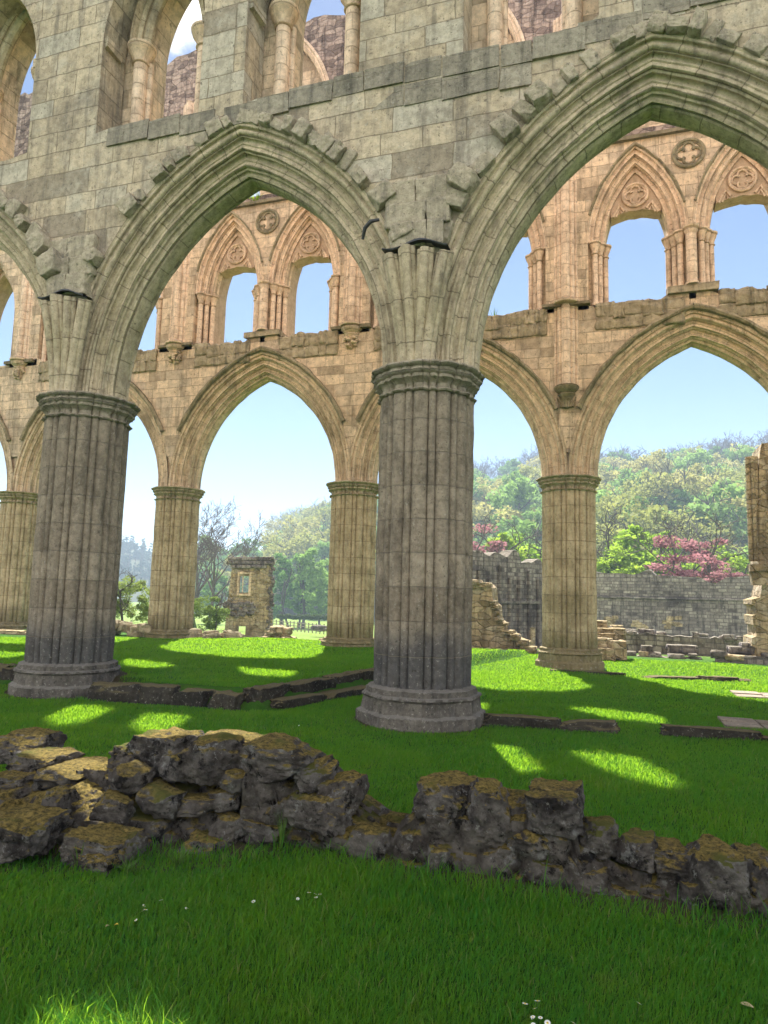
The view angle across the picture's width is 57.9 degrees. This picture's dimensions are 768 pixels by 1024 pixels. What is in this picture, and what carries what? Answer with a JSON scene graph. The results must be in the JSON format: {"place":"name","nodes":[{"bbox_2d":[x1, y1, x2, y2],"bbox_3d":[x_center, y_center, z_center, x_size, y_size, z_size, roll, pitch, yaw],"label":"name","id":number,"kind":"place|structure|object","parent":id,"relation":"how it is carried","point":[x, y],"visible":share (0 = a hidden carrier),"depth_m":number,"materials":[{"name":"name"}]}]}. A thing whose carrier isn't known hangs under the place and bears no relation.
{"place":"outdoors","nodes":[
{"label":"outdoors","id":0,"kind":"place"},
{"bbox_2d":[117,549,227,602],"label":"hill","id":1,"kind":"structure","parent":0,"point":[132,562],"depth_m":351.04,"materials":[{"name":"plant"}]},
{"bbox_2d":[246,591,374,621],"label":"hill","id":2,"kind":"structure","parent":0,"point":[289,610],"depth_m":175.26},
{"bbox_2d":[227,531,263,556],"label":"woodland tree","id":3,"kind":"object","parent":2,"relation":"on","point":[246,543],"visible":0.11,"depth_m":208.46,"materials":[{"name":"green plant"}]},
{"bbox_2d":[251,530,291,550],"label":"woodland tree","id":4,"kind":"object","parent":2,"relation":"on","point":[268,535],"visible":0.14,"depth_m":214.15,"materials":[{"name":"green plant"}]},
{"bbox_2d":[263,513,289,533],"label":"woodland tree","id":5,"kind":"object","parent":2,"relation":"on","point":[272,523],"visible":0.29,"depth_m":320.36,"materials":[{"name":"green plant"}]},
{"bbox_2d":[262,532,306,611],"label":"woodland tree","id":6,"kind":"object","parent":2,"relation":"on","point":[295,543],"visible":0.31,"depth_m":174.97,"materials":[{"name":"green plant"}]},
{"bbox_2d":[276,514,325,548],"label":"woodland tree","id":7,"kind":"object","parent":2,"relation":"on","point":[304,523],"visible":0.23,"depth_m":202.68,"materials":[{"name":"green plant"}]},
{"bbox_2d":[292,529,329,570],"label":"woodland tree","id":8,"kind":"object","parent":2,"relation":"on","point":[310,545],"visible":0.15,"depth_m":180.91,"materials":[{"name":"green plant"}]},
{"bbox_2d":[299,526,329,560],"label":"woodland tree","id":9,"kind":"object","parent":2,"relation":"on","point":[326,532],"visible":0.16,"depth_m":179.97,"materials":[{"name":"green plant"}]},
{"bbox_2d":[305,536,329,615],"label":"woodland tree","id":10,"kind":"object","parent":2,"relation":"on","point":[322,548],"visible":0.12,"depth_m":161.36,"materials":[{"name":"green plant"}]},
{"bbox_2d":[305,503,330,540],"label":"woodland tree","id":11,"kind":"object","parent":2,"relation":"on","point":[327,513],"visible":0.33,"depth_m":218.94,"materials":[{"name":"green plant"}]},
{"bbox_2d":[472,483,503,513],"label":"woodland tree","id":12,"kind":"object","parent":2,"relation":"on","point":[483,489],"visible":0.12,"depth_m":177.07,"materials":[{"name":"green plant"}]},
{"bbox_2d":[472,489,506,532],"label":"woodland tree","id":13,"kind":"object","parent":2,"relation":"on","point":[487,509],"visible":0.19,"depth_m":149.62,"materials":[{"name":"green plant"}]},
{"bbox_2d":[475,474,514,514],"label":"woodland tree","id":14,"kind":"object","parent":2,"relation":"on","point":[498,483],"visible":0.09,"depth_m":187.69,"materials":[{"name":"green plant"}]},
{"bbox_2d":[482,515,519,540],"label":"woodland tree","id":15,"kind":"object","parent":2,"relation":"on","point":[507,527],"visible":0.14,"depth_m":130.37,"materials":[{"name":"green plant"}]},
{"bbox_2d":[497,458,524,473],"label":"woodland tree","id":16,"kind":"object","parent":2,"relation":"on","point":[511,463],"visible":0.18,"depth_m":266.96,"materials":[{"name":"green plant"}]},
{"bbox_2d":[481,505,541,537],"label":"woodland tree","id":17,"kind":"object","parent":2,"relation":"on","point":[508,515],"visible":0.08,"depth_m":137.65,"materials":[{"name":"green plant"}]},
{"bbox_2d":[485,476,541,525],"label":"woodland tree","id":18,"kind":"object","parent":2,"relation":"on","point":[521,494],"visible":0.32,"depth_m":147.04,"materials":[{"name":"green plant"}]},
{"bbox_2d":[490,469,540,511],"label":"woodland tree","id":19,"kind":"object","parent":2,"relation":"on","point":[513,477],"visible":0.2,"depth_m":171.88,"materials":[{"name":"green plant"}]},
{"bbox_2d":[519,465,541,495],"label":"woodland tree","id":20,"kind":"object","parent":2,"relation":"on","point":[523,471],"visible":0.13,"depth_m":185.32,"materials":[{"name":"green plant"}]},
{"bbox_2d":[521,509,541,551],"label":"woodland tree","id":21,"kind":"object","parent":2,"relation":"on","point":[530,515],"visible":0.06,"depth_m":130.94,"materials":[{"name":"green plant"}]},
{"bbox_2d":[598,446,620,484],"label":"woodland tree","id":22,"kind":"object","parent":2,"relation":"on","point":[615,473],"visible":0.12,"depth_m":176.43,"materials":[{"name":"green plant"}]},
{"bbox_2d":[605,446,630,469],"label":"woodland tree","id":23,"kind":"object","parent":2,"relation":"on","point":[620,462],"visible":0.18,"depth_m":231.53,"materials":[{"name":"green plant"}]},
{"bbox_2d":[607,446,635,464],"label":"woodland tree","id":24,"kind":"object","parent":2,"relation":"on","point":[627,457],"visible":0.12,"depth_m":256.55,"materials":[{"name":"green plant"}]},
{"bbox_2d":[596,487,651,526],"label":"woodland tree","id":25,"kind":"object","parent":2,"relation":"on","point":[615,499],"visible":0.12,"depth_m":118.53,"materials":[{"name":"green plant"}]},
{"bbox_2d":[596,493,659,547],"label":"woodland tree","id":26,"kind":"object","parent":2,"relation":"on","point":[601,505],"visible":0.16,"depth_m":110.13,"materials":[{"name":"green plant"}]},
{"bbox_2d":[603,463,655,494],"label":"woodland tree","id":27,"kind":"object","parent":2,"relation":"on","point":[616,483],"visible":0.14,"depth_m":159.40,"materials":[{"name":"green plant"}]},
{"bbox_2d":[622,452,666,476],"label":"woodland tree","id":28,"kind":"object","parent":2,"relation":"on","point":[648,464],"visible":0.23,"depth_m":184.25,"materials":[{"name":"green plant"}]},
{"bbox_2d":[611,492,679,534],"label":"woodland tree","id":29,"kind":"object","parent":2,"relation":"on","point":[632,501],"visible":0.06,"depth_m":115.52,"materials":[{"name":"green plant"}]},
{"bbox_2d":[619,449,674,474],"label":"woodland tree","id":30,"kind":"object","parent":2,"relation":"on","point":[637,468],"visible":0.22,"depth_m":184.16,"materials":[{"name":"green plant"}]},
{"bbox_2d":[623,463,699,513],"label":"woodland tree","id":31,"kind":"object","parent":2,"relation":"on","point":[646,478],"visible":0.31,"depth_m":135.98,"materials":[{"name":"green plant"}]},
{"bbox_2d":[647,471,693,513],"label":"woodland tree","id":32,"kind":"object","parent":2,"relation":"on","point":[683,495],"visible":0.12,"depth_m":132.65,"materials":[{"name":"green plant"}]},
{"bbox_2d":[656,462,710,486],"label":"woodland tree","id":33,"kind":"object","parent":2,"relation":"on","point":[694,468],"visible":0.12,"depth_m":149.89,"materials":[{"name":"green plant"}]},
{"bbox_2d":[652,454,721,508],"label":"woodland tree","id":34,"kind":"object","parent":2,"relation":"on","point":[693,478],"visible":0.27,"depth_m":134.94,"materials":[{"name":"green plant"}]},
{"bbox_2d":[644,505,731,546],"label":"woodland tree","id":35,"kind":"object","parent":2,"relation":"on","point":[703,530],"visible":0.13,"depth_m":107.08,"materials":[{"name":"green plant"}]},
{"bbox_2d":[672,448,715,473],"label":"woodland tree","id":36,"kind":"object","parent":2,"relation":"on","point":[698,456],"visible":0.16,"depth_m":183.56,"materials":[{"name":"green plant"}]},
{"bbox_2d":[670,505,746,549],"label":"woodland tree","id":37,"kind":"object","parent":2,"relation":"on","point":[685,513],"visible":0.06,"depth_m":110.88,"materials":[{"name":"green plant"}]},
{"bbox_2d":[680,470,746,548],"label":"woodland tree","id":38,"kind":"object","parent":2,"relation":"on","point":[705,502],"visible":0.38,"depth_m":114.24,"materials":[{"name":"green plant"}]},
{"bbox_2d":[686,515,746,563],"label":"woodland tree","id":39,"kind":"object","parent":2,"relation":"on","point":[699,541],"visible":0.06,"depth_m":97.81,"materials":[{"name":"green plant"}]},
{"bbox_2d":[703,457,732,477],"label":"woodland tree","id":40,"kind":"object","parent":2,"relation":"on","point":[708,469],"visible":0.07,"depth_m":167.44,"materials":[{"name":"green plant"}]},
{"bbox_2d":[693,478,745,529],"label":"woodland tree","id":41,"kind":"object","parent":2,"relation":"on","point":[737,498],"visible":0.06,"depth_m":120.15,"materials":[{"name":"green plant"}]},
{"bbox_2d":[693,470,745,504],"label":"woodland tree","id":42,"kind":"object","parent":2,"relation":"on","point":[722,485],"visible":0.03,"depth_m":132.29,"materials":[{"name":"green plant"}]},
{"bbox_2d":[703,443,736,463],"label":"woodland tree","id":43,"kind":"object","parent":2,"relation":"on","point":[716,449],"visible":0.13,"depth_m":222.61,"materials":[{"name":"green plant"}]},
{"bbox_2d":[714,464,744,483],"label":"woodland tree","id":44,"kind":"object","parent":2,"relation":"on","point":[726,473],"visible":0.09,"depth_m":147.35,"materials":[{"name":"green plant"}]},
{"bbox_2d":[722,510,747,545],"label":"woodland tree","id":45,"kind":"object","parent":2,"relation":"on","point":[738,530],"visible":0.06,"depth_m":109.71,"materials":[{"name":"green plant"}]},
{"bbox_2d":[716,439,754,471],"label":"woodland tree","id":46,"kind":"object","parent":2,"relation":"on","point":[741,453],"visible":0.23,"depth_m":178.55,"materials":[{"name":"green plant"}]},
{"bbox_2d":[0,602,767,1023],"bbox_3d":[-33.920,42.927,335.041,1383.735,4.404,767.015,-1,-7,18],"label":"ground","id":47,"kind":"structure","parent":0,"point":[302,634],"depth_m":3.83,"materials":[{"name":"plant"}]},
{"bbox_2d":[0,663,16,680],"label":"stone step","id":48,"kind":"object","parent":47,"relation":"on","point":[6,672],"visible":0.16,"depth_m":12.05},
{"bbox_2d":[0,805,73,863],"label":"loose stone","id":49,"kind":"object","parent":47,"relation":"on","point":[26,831],"visible":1,"depth_m":4.37,"materials":[{"name":"stone"}]},
{"bbox_2d":[77,853,125,876],"bbox_3d":[-1.765,2.174,4.322,0.282,0.103,0.217,-1,-7,18],"label":"loose stone","id":50,"kind":"object","parent":47,"relation":"on","point":[100,862],"visible":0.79,"depth_m":4.25,"materials":[{"name":"stone"}]},
{"bbox_2d":[58,822,150,867],"bbox_3d":[-1.810,2.165,4.497,0.437,0.240,0.401,0,-7,10],"label":"loose stone","id":51,"kind":"object","parent":47,"relation":"on","point":[110,838],"visible":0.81,"depth_m":4.40,"materials":[{"name":"stone"}]},
{"bbox_2d":[115,619,136,633],"bbox_3d":[-8.314,3.619,21.774,1.071,0.488,0.850,-1,-7,18],"label":"rubble heap","id":52,"kind":"object","parent":47,"relation":"on","point":[122,626],"visible":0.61,"depth_m":21.60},
{"bbox_2d":[116,569,149,622],"bbox_3d":[-11.565,4.193,31.507,2.388,3.556,2.973,-1,-7,18],"label":"hawthorn bush","id":53,"kind":"object","parent":47,"relation":"on","point":[122,606],"visible":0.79,"depth_m":31.43,"materials":[{"name":"green plant"}]},
{"bbox_2d":[127,623,151,636],"bbox_3d":[-7.360,3.697,21.497,1.089,0.503,0.653,-1,-7,18],"label":"rubble heap","id":54,"kind":"object","parent":47,"relation":"on","point":[140,629],"visible":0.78,"depth_m":21.34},
{"bbox_2d":[88,681,244,710],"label":"stone block","id":55,"kind":"structure","parent":47,"relation":"on","point":[146,693],"depth_m":10.53,"materials":[{"name":"stone"}]},
{"bbox_2d":[166,843,195,868],"bbox_3d":[-1.271,2.157,4.346,0.246,0.134,0.201,4,-7,-23],"label":"grass tuft","id":56,"kind":"object","parent":47,"relation":"on","point":[180,858],"visible":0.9,"depth_m":4.36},
{"bbox_2d":[175,828,231,855],"bbox_3d":[-1.240,2.291,4.724,0.368,0.194,0.333,-1,-7,18],"label":"loose stone","id":57,"kind":"object","parent":47,"relation":"on","point":[203,839],"visible":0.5,"depth_m":4.63,"materials":[{"name":"stone"}]},
{"bbox_2d":[186,628,220,638],"bbox_3d":[-5.679,3.822,21.520,1.491,0.405,0.800,-2,-7,24],"label":"rubble heap","id":58,"kind":"object","parent":47,"relation":"on","point":[198,633],"visible":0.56,"depth_m":21.38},
{"bbox_2d":[200,571,228,615],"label":"tall tree","id":59,"kind":"object","parent":47,"relation":"on","point":[206,590],"visible":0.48,"depth_m":120.57,"materials":[{"name":"green plant"}]},
{"bbox_2d":[193,589,237,632],"bbox_3d":[-8.839,5.049,33.708,2.663,2.834,3.569,7,-9,-39],"label":"hawthorn bush","id":60,"kind":"object","parent":47,"relation":"on","point":[216,612],"visible":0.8,"depth_m":33.22,"materials":[{"name":"green plant"}]},
{"bbox_2d":[193,525,240,627],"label":"bare tree","id":61,"kind":"object","parent":47,"relation":"on","point":[198,589],"visible":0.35,"depth_m":76.89,"materials":[{"name":"grey plant"}]},
{"bbox_2d":[202,630,244,637],"bbox_3d":[-4.977,3.912,21.627,1.291,0.476,0.825,-1,-7,18],"label":"rubble heap","id":62,"kind":"object","parent":47,"relation":"on","point":[230,634],"visible":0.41,"depth_m":21.36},
{"bbox_2d":[196,498,270,628],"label":"bare tree","id":63,"kind":"object","parent":47,"relation":"on","point":[213,545],"visible":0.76,"depth_m":69.33,"materials":[{"name":"grey plant"}]},
{"bbox_2d":[222,556,274,637],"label":"ruin tower","id":64,"kind":"structure","parent":47,"relation":"on","point":[251,610],"depth_m":36.49,"materials":[{"name":"stone"}]},
{"bbox_2d":[237,572,251,595],"bbox_3d":[-7.366,3.792,36.564,0.710,1.234,0.305,3,-7,-11],"label":"window frame","id":65,"kind":"structure","parent":64,"relation":"in","point":[250,573],"depth_m":36.44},
{"bbox_2d":[262,625,296,638],"bbox_3d":[-3.623,4.215,23.619,1.290,0.723,1.123,-1,-7,18],"label":"rubble heap","id":66,"kind":"object","parent":47,"relation":"on","point":[277,631],"visible":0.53,"depth_m":23.27,"materials":[{"name":"stone"}]},
{"bbox_2d":[268,813,294,848],"bbox_3d":[-0.692,2.164,4.731,0.223,0.241,0.257,-1,-7,18],"label":"grass tuft","id":67,"kind":"object","parent":47,"relation":"on","point":[281,832],"visible":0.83,"depth_m":4.72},
{"bbox_2d":[271,553,297,623],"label":"tall tree","id":68,"kind":"object","parent":47,"relation":"on","point":[282,578],"visible":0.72,"depth_m":109.88,"materials":[{"name":"green plant"}]},
{"bbox_2d":[274,551,312,627],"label":"tall tree","id":69,"kind":"object","parent":47,"relation":"on","point":[293,605],"visible":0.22,"depth_m":116.12,"materials":[{"name":"green plant"}]},
{"bbox_2d":[272,619,324,633],"bbox_3d":[-7.453,9.668,58.594,6.406,0.986,0.088,-4,-8,36],"label":"post fence","id":70,"kind":"object","parent":47,"relation":"on","point":[293,625],"visible":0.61,"depth_m":58.43,"materials":[{"name":"grey wood"}]},
{"bbox_2d":[276,613,326,619],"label":"hedge","id":71,"kind":"object","parent":47,"relation":"on","point":[299,617],"visible":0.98,"depth_m":93.11,"materials":[{"name":"green plant"}]},
{"bbox_2d":[242,667,373,702],"bbox_3d":[-0.956,3.082,12.091,0.369,0.498,4.412,-2,-8,29],"label":"stone step","id":72,"kind":"object","parent":47,"relation":"on","point":[261,693],"visible":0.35,"depth_m":11.29,"materials":[{"name":"stone"}]},
{"bbox_2d":[291,548,327,628],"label":"tall tree","id":73,"kind":"object","parent":47,"relation":"on","point":[320,582],"visible":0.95,"depth_m":111.14,"materials":[{"name":"green plant"}]},
{"bbox_2d":[269,685,365,708],"bbox_3d":[-0.631,3.156,11.966,0.358,0.303,4.008,-3,-8,30],"label":"stone step","id":74,"kind":"object","parent":47,"relation":"on","point":[284,702],"visible":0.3,"depth_m":10.89,"materials":[{"name":"stone"}]},
{"bbox_2d":[306,558,328,624],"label":"tall tree","id":75,"kind":"object","parent":47,"relation":"on","point":[323,591],"visible":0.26,"depth_m":115.43,"materials":[{"name":"green plant"}]},
{"bbox_2d":[0,0,767,732],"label":"church arcade","id":76,"kind":"object","parent":47,"relation":"on","point":[424,160],"visible":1,"depth_m":10.44,"materials":[{"name":"stone"}]},
{"bbox_2d":[0,0,767,670],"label":"church arcade","id":77,"kind":"object","parent":47,"relation":"on","point":[570,356],"visible":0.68,"depth_m":19.78,"materials":[{"name":"stone"}]},
{"bbox_2d":[0,726,767,917],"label":"rubble wall","id":78,"kind":"structure","parent":47,"relation":"on","point":[235,786],"depth_m":4.68,"materials":[{"name":"stone"}]},
{"bbox_2d":[473,509,506,552],"bbox_3d":[7.994,5.461,63.851,10.361,13.480,9.425,-5,-9,42],"label":"copper beech","id":79,"kind":"object","parent":47,"relation":"on","point":[494,542],"visible":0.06,"depth_m":61.77,"materials":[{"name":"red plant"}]},
{"bbox_2d":[472,579,537,653],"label":"stepped wall","id":80,"kind":"structure","parent":47,"relation":"on","point":[490,624],"depth_m":22.32,"materials":[{"name":"stone"}]},
{"bbox_2d":[472,550,541,648],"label":"ruined chapel wall","id":81,"kind":"structure","parent":47,"relation":"on","point":[513,578],"depth_m":32.29,"materials":[{"name":"grey stone"}]},
{"bbox_2d":[474,515,541,561],"bbox_3d":[10.986,6.096,64.120,8.464,12.490,9.914,-5,-9,43],"label":"lime tree","id":82,"kind":"object","parent":47,"relation":"on","point":[503,537],"visible":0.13,"depth_m":64.52,"materials":[{"name":"green plant"}]},
{"bbox_2d":[501,519,541,554],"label":"woodland tree","id":83,"kind":"object","parent":47,"relation":"on","point":[521,527],"visible":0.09,"depth_m":106.29,"materials":[{"name":"green plant"}]},
{"bbox_2d":[513,525,541,561],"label":"lime tree","id":84,"kind":"object","parent":47,"relation":"on","point":[535,549],"visible":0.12,"depth_m":68.85,"materials":[{"name":"green plant"}]},
{"bbox_2d":[482,713,620,733],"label":"stone kerb","id":85,"kind":"structure","parent":47,"relation":"on","point":[551,723],"depth_m":9.28,"materials":[{"name":"stone"}]},
{"bbox_2d":[549,669,626,675],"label":"stone kerb","id":86,"kind":"structure","parent":47,"relation":"on","point":[605,672],"depth_m":16.44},
{"bbox_2d":[597,620,626,660],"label":"masonry block","id":87,"kind":"structure","parent":47,"relation":"on","point":[611,646],"depth_m":20.20,"materials":[{"name":"stone"}]},
{"bbox_2d":[596,537,643,574],"bbox_3d":[19.785,6.824,58.908,7.706,9.560,7.086,5,-8,-25],"label":"lime tree","id":88,"kind":"object","parent":47,"relation":"on","point":[602,563],"visible":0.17,"depth_m":58.25,"materials":[{"name":"green plant"}]},
{"bbox_2d":[596,516,656,563],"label":"woodland tree","id":89,"kind":"object","parent":47,"relation":"on","point":[617,530],"visible":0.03,"depth_m":98.72,"materials":[{"name":"green plant"}]},
{"bbox_2d":[596,503,692,552],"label":"woodland tree","id":90,"kind":"object","parent":47,"relation":"on","point":[653,509],"visible":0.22,"depth_m":102.08,"materials":[{"name":"green plant"}]},
{"bbox_2d":[596,500,697,574],"bbox_3d":[23.051,5.812,62.678,12.729,13.248,10.867,3,-7,-16],"label":"lime tree","id":91,"kind":"object","parent":47,"relation":"on","point":[644,557],"visible":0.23,"depth_m":61.55,"materials":[{"name":"green plant"}]},
{"bbox_2d":[627,651,701,659],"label":"wall","id":92,"kind":"structure","parent":47,"relation":"on","point":[654,654],"depth_m":21.87,"materials":[{"name":"grey stone"}]},
{"bbox_2d":[641,644,697,653],"bbox_3d":[9.162,4.425,22.288,1.714,0.362,0.636,-1,-7,18],"label":"block stack","id":93,"kind":"object","parent":92,"relation":"on","point":[675,648],"visible":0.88,"depth_m":21.96,"materials":[{"name":"grey stone"}]},
{"bbox_2d":[628,511,703,573],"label":"lime tree","id":94,"kind":"object","parent":47,"relation":"on","point":[658,548],"visible":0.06,"depth_m":69.65,"materials":[{"name":"green plant"}]},
{"bbox_2d":[596,569,752,638],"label":"stone wall","id":95,"kind":"structure","parent":47,"relation":"on","point":[669,605],"depth_m":40.72,"materials":[{"name":"stone"}]},
{"bbox_2d":[615,508,744,583],"bbox_3d":[23.554,5.312,52.877,9.048,11.115,8.820,6,-8,-34],"label":"copper beech","id":96,"kind":"object","parent":47,"relation":"on","point":[701,555],"visible":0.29,"depth_m":52.47,"materials":[{"name":"pink plant"}]},
{"bbox_2d":[618,629,742,656],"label":"wall","id":97,"kind":"structure","parent":47,"relation":"on","point":[658,641],"depth_m":25.11,"materials":[{"name":"grey stone"}]},
{"bbox_2d":[641,675,750,681],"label":"stone kerb","id":98,"kind":"structure","parent":47,"relation":"on","point":[713,678],"depth_m":15.62,"materials":[{"name":"stone"}]},
{"bbox_2d":[676,529,749,580],"bbox_3d":[29.647,7.092,62.672,9.108,11.299,8.376,1,-7,6],"label":"lime tree","id":99,"kind":"object","parent":47,"relation":"on","point":[743,562],"visible":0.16,"depth_m":61.13,"materials":[{"name":"green plant"}]},
{"bbox_2d":[659,723,767,741],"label":"stone kerb","id":100,"kind":"structure","parent":47,"relation":"on","point":[695,731],"depth_m":8.88,"materials":[{"name":"stone"}]},
{"bbox_2d":[698,561,740,583],"bbox_3d":[23.588,4.993,48.498,3.435,3.438,3.125,-5,-9,42],"label":"copper beech","id":101,"kind":"object","parent":47,"relation":"on","point":[715,574],"visible":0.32,"depth_m":48.30,"materials":[{"name":"pink plant"}]},
{"bbox_2d":[710,650,767,664],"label":"wall","id":102,"kind":"structure","parent":47,"relation":"on","point":[724,656],"depth_m":20.38,"materials":[{"name":"grey stone"}]},
{"bbox_2d":[726,642,754,654],"bbox_3d":[10.759,4.204,21.041,1.109,0.502,0.632,-1,-7,18],"label":"block stack","id":103,"kind":"object","parent":102,"relation":"on","point":[744,648],"visible":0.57,"depth_m":20.76,"materials":[{"name":"grey stone"}]},
{"bbox_2d":[743,443,767,655],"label":"broken pier","id":104,"kind":"structure","parent":47,"relation":"on","point":[756,603],"depth_m":20.84,"materials":[{"name":"stone"}]},
{"bbox_2d":[0,0,767,551],"label":"sky","id":105,"kind":"structure","parent":0,"point":[272,454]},
{"bbox_2d":[717,716,767,729],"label":"stone paving","id":106,"kind":"structure","parent":0,"point":[737,722],"depth_m":9.91,"materials":[{"name":"stone"}]},
{"bbox_2d":[730,690,767,698],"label":"stone paving","id":107,"kind":"structure","parent":0,"point":[748,694],"depth_m":13.12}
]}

